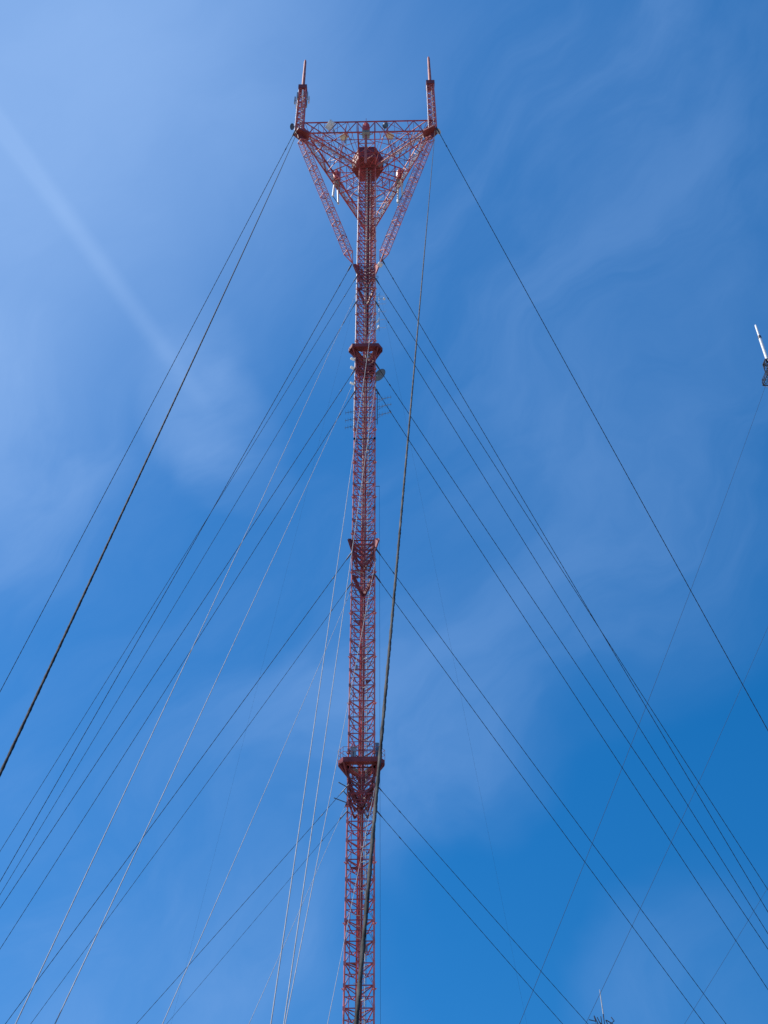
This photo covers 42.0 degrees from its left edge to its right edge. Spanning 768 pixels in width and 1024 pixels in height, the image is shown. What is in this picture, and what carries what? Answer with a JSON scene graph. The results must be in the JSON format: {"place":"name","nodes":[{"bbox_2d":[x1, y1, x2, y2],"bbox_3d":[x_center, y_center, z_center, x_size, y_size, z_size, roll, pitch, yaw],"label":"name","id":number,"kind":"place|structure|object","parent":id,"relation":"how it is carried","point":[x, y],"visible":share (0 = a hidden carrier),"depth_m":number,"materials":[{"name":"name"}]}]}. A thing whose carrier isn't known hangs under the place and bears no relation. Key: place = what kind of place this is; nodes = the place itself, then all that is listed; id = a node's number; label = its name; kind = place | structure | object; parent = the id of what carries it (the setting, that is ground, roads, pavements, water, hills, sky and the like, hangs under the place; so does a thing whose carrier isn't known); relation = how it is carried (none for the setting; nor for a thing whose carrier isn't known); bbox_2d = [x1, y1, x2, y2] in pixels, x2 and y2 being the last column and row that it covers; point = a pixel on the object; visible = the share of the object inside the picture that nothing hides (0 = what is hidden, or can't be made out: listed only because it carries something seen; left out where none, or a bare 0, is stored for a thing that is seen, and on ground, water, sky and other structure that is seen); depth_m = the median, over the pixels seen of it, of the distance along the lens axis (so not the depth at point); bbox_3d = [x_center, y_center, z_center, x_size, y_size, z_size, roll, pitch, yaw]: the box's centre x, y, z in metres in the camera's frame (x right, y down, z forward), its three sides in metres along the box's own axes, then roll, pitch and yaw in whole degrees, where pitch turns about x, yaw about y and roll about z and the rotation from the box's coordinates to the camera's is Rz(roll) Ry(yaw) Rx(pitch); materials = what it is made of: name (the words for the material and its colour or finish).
{"place":"outdoors","nodes":[
{"label":"outdoors","id":0,"kind":"place"},
{"bbox_2d":[0,0,767,1023],"label":"sky","id":1,"kind":"structure","parent":0,"point":[615,152],"materials":[{"name":"blue"}]},
{"label":"ground","id":2,"kind":"structure","parent":0,"visible":0},
{"bbox_2d":[0,130,295,691],"bbox_3d":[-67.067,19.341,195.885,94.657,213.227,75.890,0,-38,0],"label":"guy cable","id":3,"kind":"object","parent":2,"relation":"attached to","point":[144,417],"visible":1,"depth_m":207.98,"materials":[{"name":"metal"}]},
{"bbox_2d":[0,264,351,880],"bbox_3d":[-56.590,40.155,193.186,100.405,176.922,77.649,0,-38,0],"label":"guy cable","id":4,"kind":"object","parent":2,"relation":"attached to","point":[175,574],"visible":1,"depth_m":199.47,"materials":[{"name":"metal"}]},
{"bbox_2d":[294,119,437,1023],"bbox_3d":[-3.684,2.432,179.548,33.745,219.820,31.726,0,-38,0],"label":"guyed tower","id":5,"kind":"structure","parent":2,"relation":"on","point":[369,172],"depth_m":186.29,"materials":[{"name":"red metal"}]},
{"bbox_2d":[0,132,296,776],"bbox_3d":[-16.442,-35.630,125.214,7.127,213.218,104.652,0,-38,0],"label":"guy cable","id":6,"kind":"object","parent":5,"relation":"attached to","point":[52,662],"visible":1,"depth_m":48.19,"materials":[{"name":"metal"}]},
{"bbox_2d":[0,368,355,907],"bbox_3d":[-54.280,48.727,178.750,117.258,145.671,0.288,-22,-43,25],"label":"guy cable","id":7,"kind":"object","parent":5,"relation":"attached to","point":[177,639],"visible":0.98,"depth_m":184.46,"materials":[{"name":"metal"}]},
{"bbox_2d":[0,390,355,948],"bbox_3d":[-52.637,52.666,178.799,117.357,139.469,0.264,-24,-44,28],"label":"guy cable","id":8,"kind":"object","parent":5,"relation":"attached to","point":[177,671],"visible":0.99,"depth_m":182.99,"materials":[{"name":"metal"}]},
{"bbox_2d":[0,300,356,893],"bbox_3d":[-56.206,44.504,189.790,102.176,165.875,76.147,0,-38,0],"label":"guy cable","id":9,"kind":"object","parent":5,"relation":"attached to","point":[177,600],"visible":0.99,"depth_m":195.39,"materials":[{"name":"metal"}]},
{"bbox_2d":[5,551,352,1023],"bbox_3d":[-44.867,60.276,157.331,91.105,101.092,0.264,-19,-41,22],"label":"guy cable","id":10,"kind":"object","parent":5,"relation":"attached to","point":[177,790],"visible":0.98,"depth_m":160.84,"materials":[{"name":"metal"}]},
{"bbox_2d":[0,275,357,850],"bbox_3d":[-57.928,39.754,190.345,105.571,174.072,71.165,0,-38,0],"label":"guy cable","id":11,"kind":"object","parent":5,"relation":"attached to","point":[179,563],"visible":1,"depth_m":197.79,"materials":[{"name":"metal"}]},
{"bbox_2d":[15,294,355,1023],"bbox_3d":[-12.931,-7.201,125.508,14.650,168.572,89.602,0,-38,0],"label":"guy cable","id":12,"kind":"object","parent":5,"relation":"attached to","point":[152,732],"visible":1,"depth_m":70.96,"materials":[{"name":"metal"}]},
{"bbox_2d":[31,582,351,1022],"bbox_3d":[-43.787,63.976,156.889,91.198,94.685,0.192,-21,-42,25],"label":"guy cable","id":13,"kind":"object","parent":5,"relation":"attached to","point":[196,797],"visible":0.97,"depth_m":160.25,"materials":[{"name":"metal"}]},
{"bbox_2d":[55,380,354,1023],"bbox_3d":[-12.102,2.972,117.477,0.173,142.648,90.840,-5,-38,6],"label":"guy cable","id":14,"kind":"object","parent":5,"relation":"attached to","point":[177,762],"visible":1,"depth_m":72.06,"materials":[{"name":"metal"}]},
{"bbox_2d":[136,784,348,1023],"bbox_3d":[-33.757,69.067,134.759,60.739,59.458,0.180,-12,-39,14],"label":"guy cable","id":15,"kind":"object","parent":5,"relation":"attached to","point":[243,903],"visible":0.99,"depth_m":139.82,"materials":[{"name":"metal"}]},
{"bbox_2d":[162,591,350,1023],"bbox_3d":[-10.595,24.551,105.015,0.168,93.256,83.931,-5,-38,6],"label":"guy cable","id":16,"kind":"object","parent":5,"relation":"attached to","point":[243,840],"visible":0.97,"depth_m":83.92,"materials":[{"name":"metal"}]},
{"bbox_2d":[168,810,347,1021],"bbox_3d":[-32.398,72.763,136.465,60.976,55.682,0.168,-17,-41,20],"label":"guy cable","id":17,"kind":"object","parent":5,"relation":"attached to","point":[261,912],"visible":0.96,"depth_m":139.97,"materials":[{"name":"metal"}]},
{"bbox_2d":[178,353,341,995],"bbox_3d":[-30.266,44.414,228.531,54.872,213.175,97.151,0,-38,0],"label":"guy cable","id":18,"kind":"object","parent":5,"relation":"attached to","point":[260,673],"visible":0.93,"depth_m":229.85,"materials":[{"name":"metal"}]},
{"bbox_2d":[249,804,345,1022],"bbox_3d":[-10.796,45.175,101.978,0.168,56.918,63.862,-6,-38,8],"label":"guy cable","id":19,"kind":"object","parent":5,"relation":"attached to","point":[296,917],"visible":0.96,"depth_m":109.91,"materials":[{"name":"metal"}]},
{"bbox_2d":[294,60,306,130],"bbox_3d":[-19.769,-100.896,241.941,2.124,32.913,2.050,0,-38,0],"label":"antenna mast","id":20,"kind":"object","parent":5,"relation":"on","point":[302,86],"visible":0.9,"depth_m":239.33,"materials":[{"name":"metal"}]},
{"bbox_2d":[294,90,309,108],"bbox_3d":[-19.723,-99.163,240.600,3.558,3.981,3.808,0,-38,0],"label":"panel antenna cluster","id":21,"kind":"object","parent":20,"relation":"attached to","point":[307,97],"visible":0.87,"depth_m":240.02,"materials":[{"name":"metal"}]},
{"bbox_2d":[270,293,376,1023],"bbox_3d":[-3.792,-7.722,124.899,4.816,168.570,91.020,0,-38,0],"label":"guy cable","id":22,"kind":"object","parent":5,"relation":"attached to","point":[313,730],"visible":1,"depth_m":69.03,"materials":[{"name":"metal"}]},
{"bbox_2d":[283,382,375,1023],"bbox_3d":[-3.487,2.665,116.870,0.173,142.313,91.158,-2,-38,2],"label":"guy cable","id":23,"kind":"object","parent":5,"relation":"attached to","point":[321,764],"visible":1,"depth_m":70.24,"materials":[{"name":"metal"}]},
{"bbox_2d":[325,119,334,134],"bbox_3d":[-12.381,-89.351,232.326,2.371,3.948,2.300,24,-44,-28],"label":"dish antenna","id":24,"kind":"object","parent":5,"relation":"attached to","point":[329,125],"visible":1,"depth_m":231.81,"materials":[{"name":"white metal"}]},
{"bbox_2d":[285,559,375,1023],"bbox_3d":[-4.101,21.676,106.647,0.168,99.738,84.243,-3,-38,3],"label":"guy cable","id":25,"kind":"object","parent":5,"relation":"attached to","point":[323,828],"visible":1,"depth_m":81.64,"materials":[{"name":"metal"}]},
{"bbox_2d":[332,170,338,204],"bbox_3d":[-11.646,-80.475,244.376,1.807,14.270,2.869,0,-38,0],"label":"hanging antenna","id":26,"kind":"object","parent":5,"relation":"hanging from","point":[333,191],"visible":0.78,"depth_m":242.71,"materials":[{"name":"white metal"}]},
{"bbox_2d":[340,133,347,143],"bbox_3d":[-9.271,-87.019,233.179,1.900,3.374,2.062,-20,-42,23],"label":"dish antenna","id":27,"kind":"object","parent":5,"relation":"attached to","point":[342,138],"visible":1,"depth_m":232.90,"materials":[{"name":"beige metal"}]},
{"bbox_2d":[327,788,374,1023],"bbox_3d":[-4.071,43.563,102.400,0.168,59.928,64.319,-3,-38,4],"label":"guy cable","id":28,"kind":"object","parent":5,"relation":"attached to","point":[349,915],"visible":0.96,"depth_m":105.15,"materials":[{"name":"metal"}]},
{"bbox_2d":[350,747,356,756],"bbox_3d":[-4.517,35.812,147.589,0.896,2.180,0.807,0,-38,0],"label":"equipment box","id":29,"kind":"object","parent":5,"relation":"on","point":[353,754],"visible":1,"depth_m":147.44,"materials":[{"name":"metal"}]},
{"bbox_2d":[359,122,369,162],"bbox_3d":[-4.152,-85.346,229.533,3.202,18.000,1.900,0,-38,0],"label":"hanging antenna","id":30,"kind":"object","parent":5,"relation":"hanging from","point":[365,134],"visible":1,"depth_m":230.59,"materials":[{"name":"red paint"}]},
{"bbox_2d":[375,389,377,424],"bbox_3d":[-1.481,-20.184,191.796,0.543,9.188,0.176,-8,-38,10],"label":"antenna pole","id":31,"kind":"object","parent":5,"relation":"attached to","point":[377,406],"visible":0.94,"depth_m":191.61,"materials":[{"name":"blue metal"}]},
{"bbox_2d":[375,743,378,755],"bbox_3d":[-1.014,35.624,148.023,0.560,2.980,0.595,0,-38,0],"label":"equipment box","id":32,"kind":"object","parent":5,"relation":"on","point":[376,749],"visible":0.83,"depth_m":148.08,"materials":[{"name":"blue metal"}]},
{"bbox_2d":[376,486,380,1023],"bbox_3d":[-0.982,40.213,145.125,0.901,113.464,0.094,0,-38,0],"label":"hoist rope","id":33,"kind":"object","parent":5,"relation":"hanging from","point":[379,576],"visible":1,"depth_m":171.64,"materials":[{"name":"metal"}]},
{"bbox_2d":[376,369,384,380],"bbox_3d":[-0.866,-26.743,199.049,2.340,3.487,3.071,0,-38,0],"label":"dish antenna","id":34,"kind":"object","parent":5,"relation":"attached to","point":[379,376],"visible":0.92,"depth_m":199.24,"materials":[{"name":"metal"}]},
{"bbox_2d":[382,122,387,129],"bbox_3d":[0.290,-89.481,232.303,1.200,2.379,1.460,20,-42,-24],"label":"dish antenna","id":35,"kind":"object","parent":5,"relation":"attached to","point":[385,125],"visible":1,"depth_m":232.21,"materials":[{"name":"grey metal"}]},
{"bbox_2d":[385,133,393,145],"bbox_3d":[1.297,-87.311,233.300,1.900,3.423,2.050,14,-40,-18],"label":"dish antenna","id":36,"kind":"object","parent":5,"relation":"attached to","point":[390,137],"visible":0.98,"depth_m":233.00,"materials":[{"name":"beige metal"}]},
{"bbox_2d":[354,134,434,1023],"bbox_3d":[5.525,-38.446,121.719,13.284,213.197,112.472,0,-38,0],"label":"guy cable","id":37,"kind":"object","parent":5,"relation":"attached to","point":[363,945],"visible":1,"depth_m":24.61,"materials":[{"name":"metal"}]},
{"bbox_2d":[396,164,403,203],"bbox_3d":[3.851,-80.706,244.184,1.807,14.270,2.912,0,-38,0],"label":"hanging antenna","id":38,"kind":"object","parent":5,"relation":"hanging from","point":[398,199],"visible":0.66,"depth_m":242.88,"materials":[{"name":"white metal"}]},
{"bbox_2d":[426,56,436,126],"bbox_3d":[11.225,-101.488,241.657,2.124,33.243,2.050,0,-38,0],"label":"antenna mast","id":39,"kind":"object","parent":5,"relation":"on","point":[430,85],"visible":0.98,"depth_m":239.16,"materials":[{"name":"red metal"}]},
{"bbox_2d":[371,248,526,1022],"bbox_3d":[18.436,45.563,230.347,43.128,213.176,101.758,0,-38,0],"label":"guy cable","id":40,"kind":"object","parent":5,"relation":"attached to","point":[450,644],"visible":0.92,"depth_m":232.50,"materials":[{"name":"metal"}]},
{"bbox_2d":[377,811,562,1023],"bbox_3d":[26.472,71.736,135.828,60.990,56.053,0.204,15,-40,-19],"label":"guy cable","id":41,"kind":"object","parent":5,"relation":"attached to","point":[466,914],"visible":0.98,"depth_m":139.61,"materials":[{"name":"metal"}]},
{"bbox_2d":[373,781,587,1023],"bbox_3d":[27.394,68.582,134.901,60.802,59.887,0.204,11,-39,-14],"label":"guy cable","id":42,"kind":"object","parent":5,"relation":"attached to","point":[481,904],"visible":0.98,"depth_m":139.75,"materials":[{"name":"metal"}]},
{"bbox_2d":[374,573,703,1022],"bbox_3d":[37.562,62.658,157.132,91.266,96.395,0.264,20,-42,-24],"label":"guy cable","id":43,"kind":"object","parent":5,"relation":"attached to","point":[537,797],"visible":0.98,"depth_m":160.27,"materials":[{"name":"metal"}]},
{"bbox_2d":[374,546,725,1023],"bbox_3d":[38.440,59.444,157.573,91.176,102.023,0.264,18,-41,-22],"label":"guy cable","id":44,"kind":"object","parent":5,"relation":"attached to","point":[551,788],"visible":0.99,"depth_m":160.92,"materials":[{"name":"metal"}]},
{"bbox_2d":[374,387,767,988],"bbox_3d":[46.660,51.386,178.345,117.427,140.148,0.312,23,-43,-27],"label":"guy cable","id":45,"kind":"object","parent":5,"relation":"attached to","point":[573,693],"visible":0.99,"depth_m":181.87,"materials":[{"name":"metal"}]},
{"bbox_2d":[374,362,767,948],"bbox_3d":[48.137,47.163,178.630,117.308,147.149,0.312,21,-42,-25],"label":"guy cable","id":46,"kind":"object","parent":5,"relation":"attached to","point":[572,658],"visible":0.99,"depth_m":183.50,"materials":[{"name":"metal"}]},
{"bbox_2d":[375,300,767,933],"bbox_3d":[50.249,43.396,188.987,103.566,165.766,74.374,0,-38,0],"label":"guy cable","id":47,"kind":"object","parent":5,"relation":"attached to","point":[573,621],"visible":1,"depth_m":193.78,"materials":[{"name":"metal"}]},
{"bbox_2d":[375,277,767,889],"bbox_3d":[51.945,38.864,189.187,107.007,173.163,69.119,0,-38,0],"label":"guy cable","id":48,"kind":"object","parent":5,"relation":"attached to","point":[573,588],"visible":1,"depth_m":195.63,"materials":[{"name":"metal"}]},
{"bbox_2d":[380,257,767,911],"bbox_3d":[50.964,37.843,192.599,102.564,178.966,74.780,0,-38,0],"label":"guy cable","id":49,"kind":"object","parent":5,"relation":"attached to","point":[576,589],"visible":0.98,"depth_m":198.27,"materials":[{"name":"metal"}]},
{"bbox_2d":[589,1014,613,1023],"bbox_3d":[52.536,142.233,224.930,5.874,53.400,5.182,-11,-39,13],"label":"mast","id":50,"kind":"object","parent":2,"relation":"on","point":[601,1020],"visible":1,"depth_m":240.50,"materials":[{"name":"metal"}]},
{"bbox_2d":[436,127,767,729],"bbox_3d":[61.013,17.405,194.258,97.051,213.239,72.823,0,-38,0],"label":"guy cable","id":51,"kind":"object","parent":2,"relation":"attached to","point":[607,439],"visible":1,"depth_m":204.60,"materials":[{"name":"metal"}]},
{"bbox_2d":[762,358,767,386],"bbox_3d":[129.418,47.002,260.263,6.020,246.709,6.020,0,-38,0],"label":"tower","id":52,"kind":"structure","parent":2,"relation":"on","point":[764,364],"depth_m":332.77,"materials":[{"name":"metal"}]},
{"bbox_2d":[519,380,767,1023],"bbox_3d":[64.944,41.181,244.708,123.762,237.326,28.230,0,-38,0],"label":"guy cable","id":53,"kind":"object","parent":52,"relation":"attached to","point":[636,731],"visible":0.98,"depth_m":232.94,"materials":[{"name":"grey metal"}]},
{"bbox_2d":[587,630,766,1019],"bbox_3d":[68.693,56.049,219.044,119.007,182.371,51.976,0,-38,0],"label":"guy cable","id":54,"kind":"object","parent":52,"relation":"attached to","point":[674,835],"visible":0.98,"depth_m":204.57,"materials":[{"name":"grey metal"}]},
{"bbox_2d":[685,891,765,1022],"bbox_3d":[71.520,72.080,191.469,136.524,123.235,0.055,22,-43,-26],"label":"guy cable","id":55,"kind":"object","parent":52,"relation":"attached to","point":[724,959],"visible":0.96,"depth_m":176.45,"materials":[{"name":"grey metal"}]},
{"bbox_2d":[755,324,767,357],"bbox_3d":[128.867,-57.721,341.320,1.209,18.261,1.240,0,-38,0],"label":"white spire antenna","id":56,"kind":"object","parent":52,"relation":"on","point":[762,344],"visible":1,"depth_m":340.86,"materials":[{"name":"metal"}]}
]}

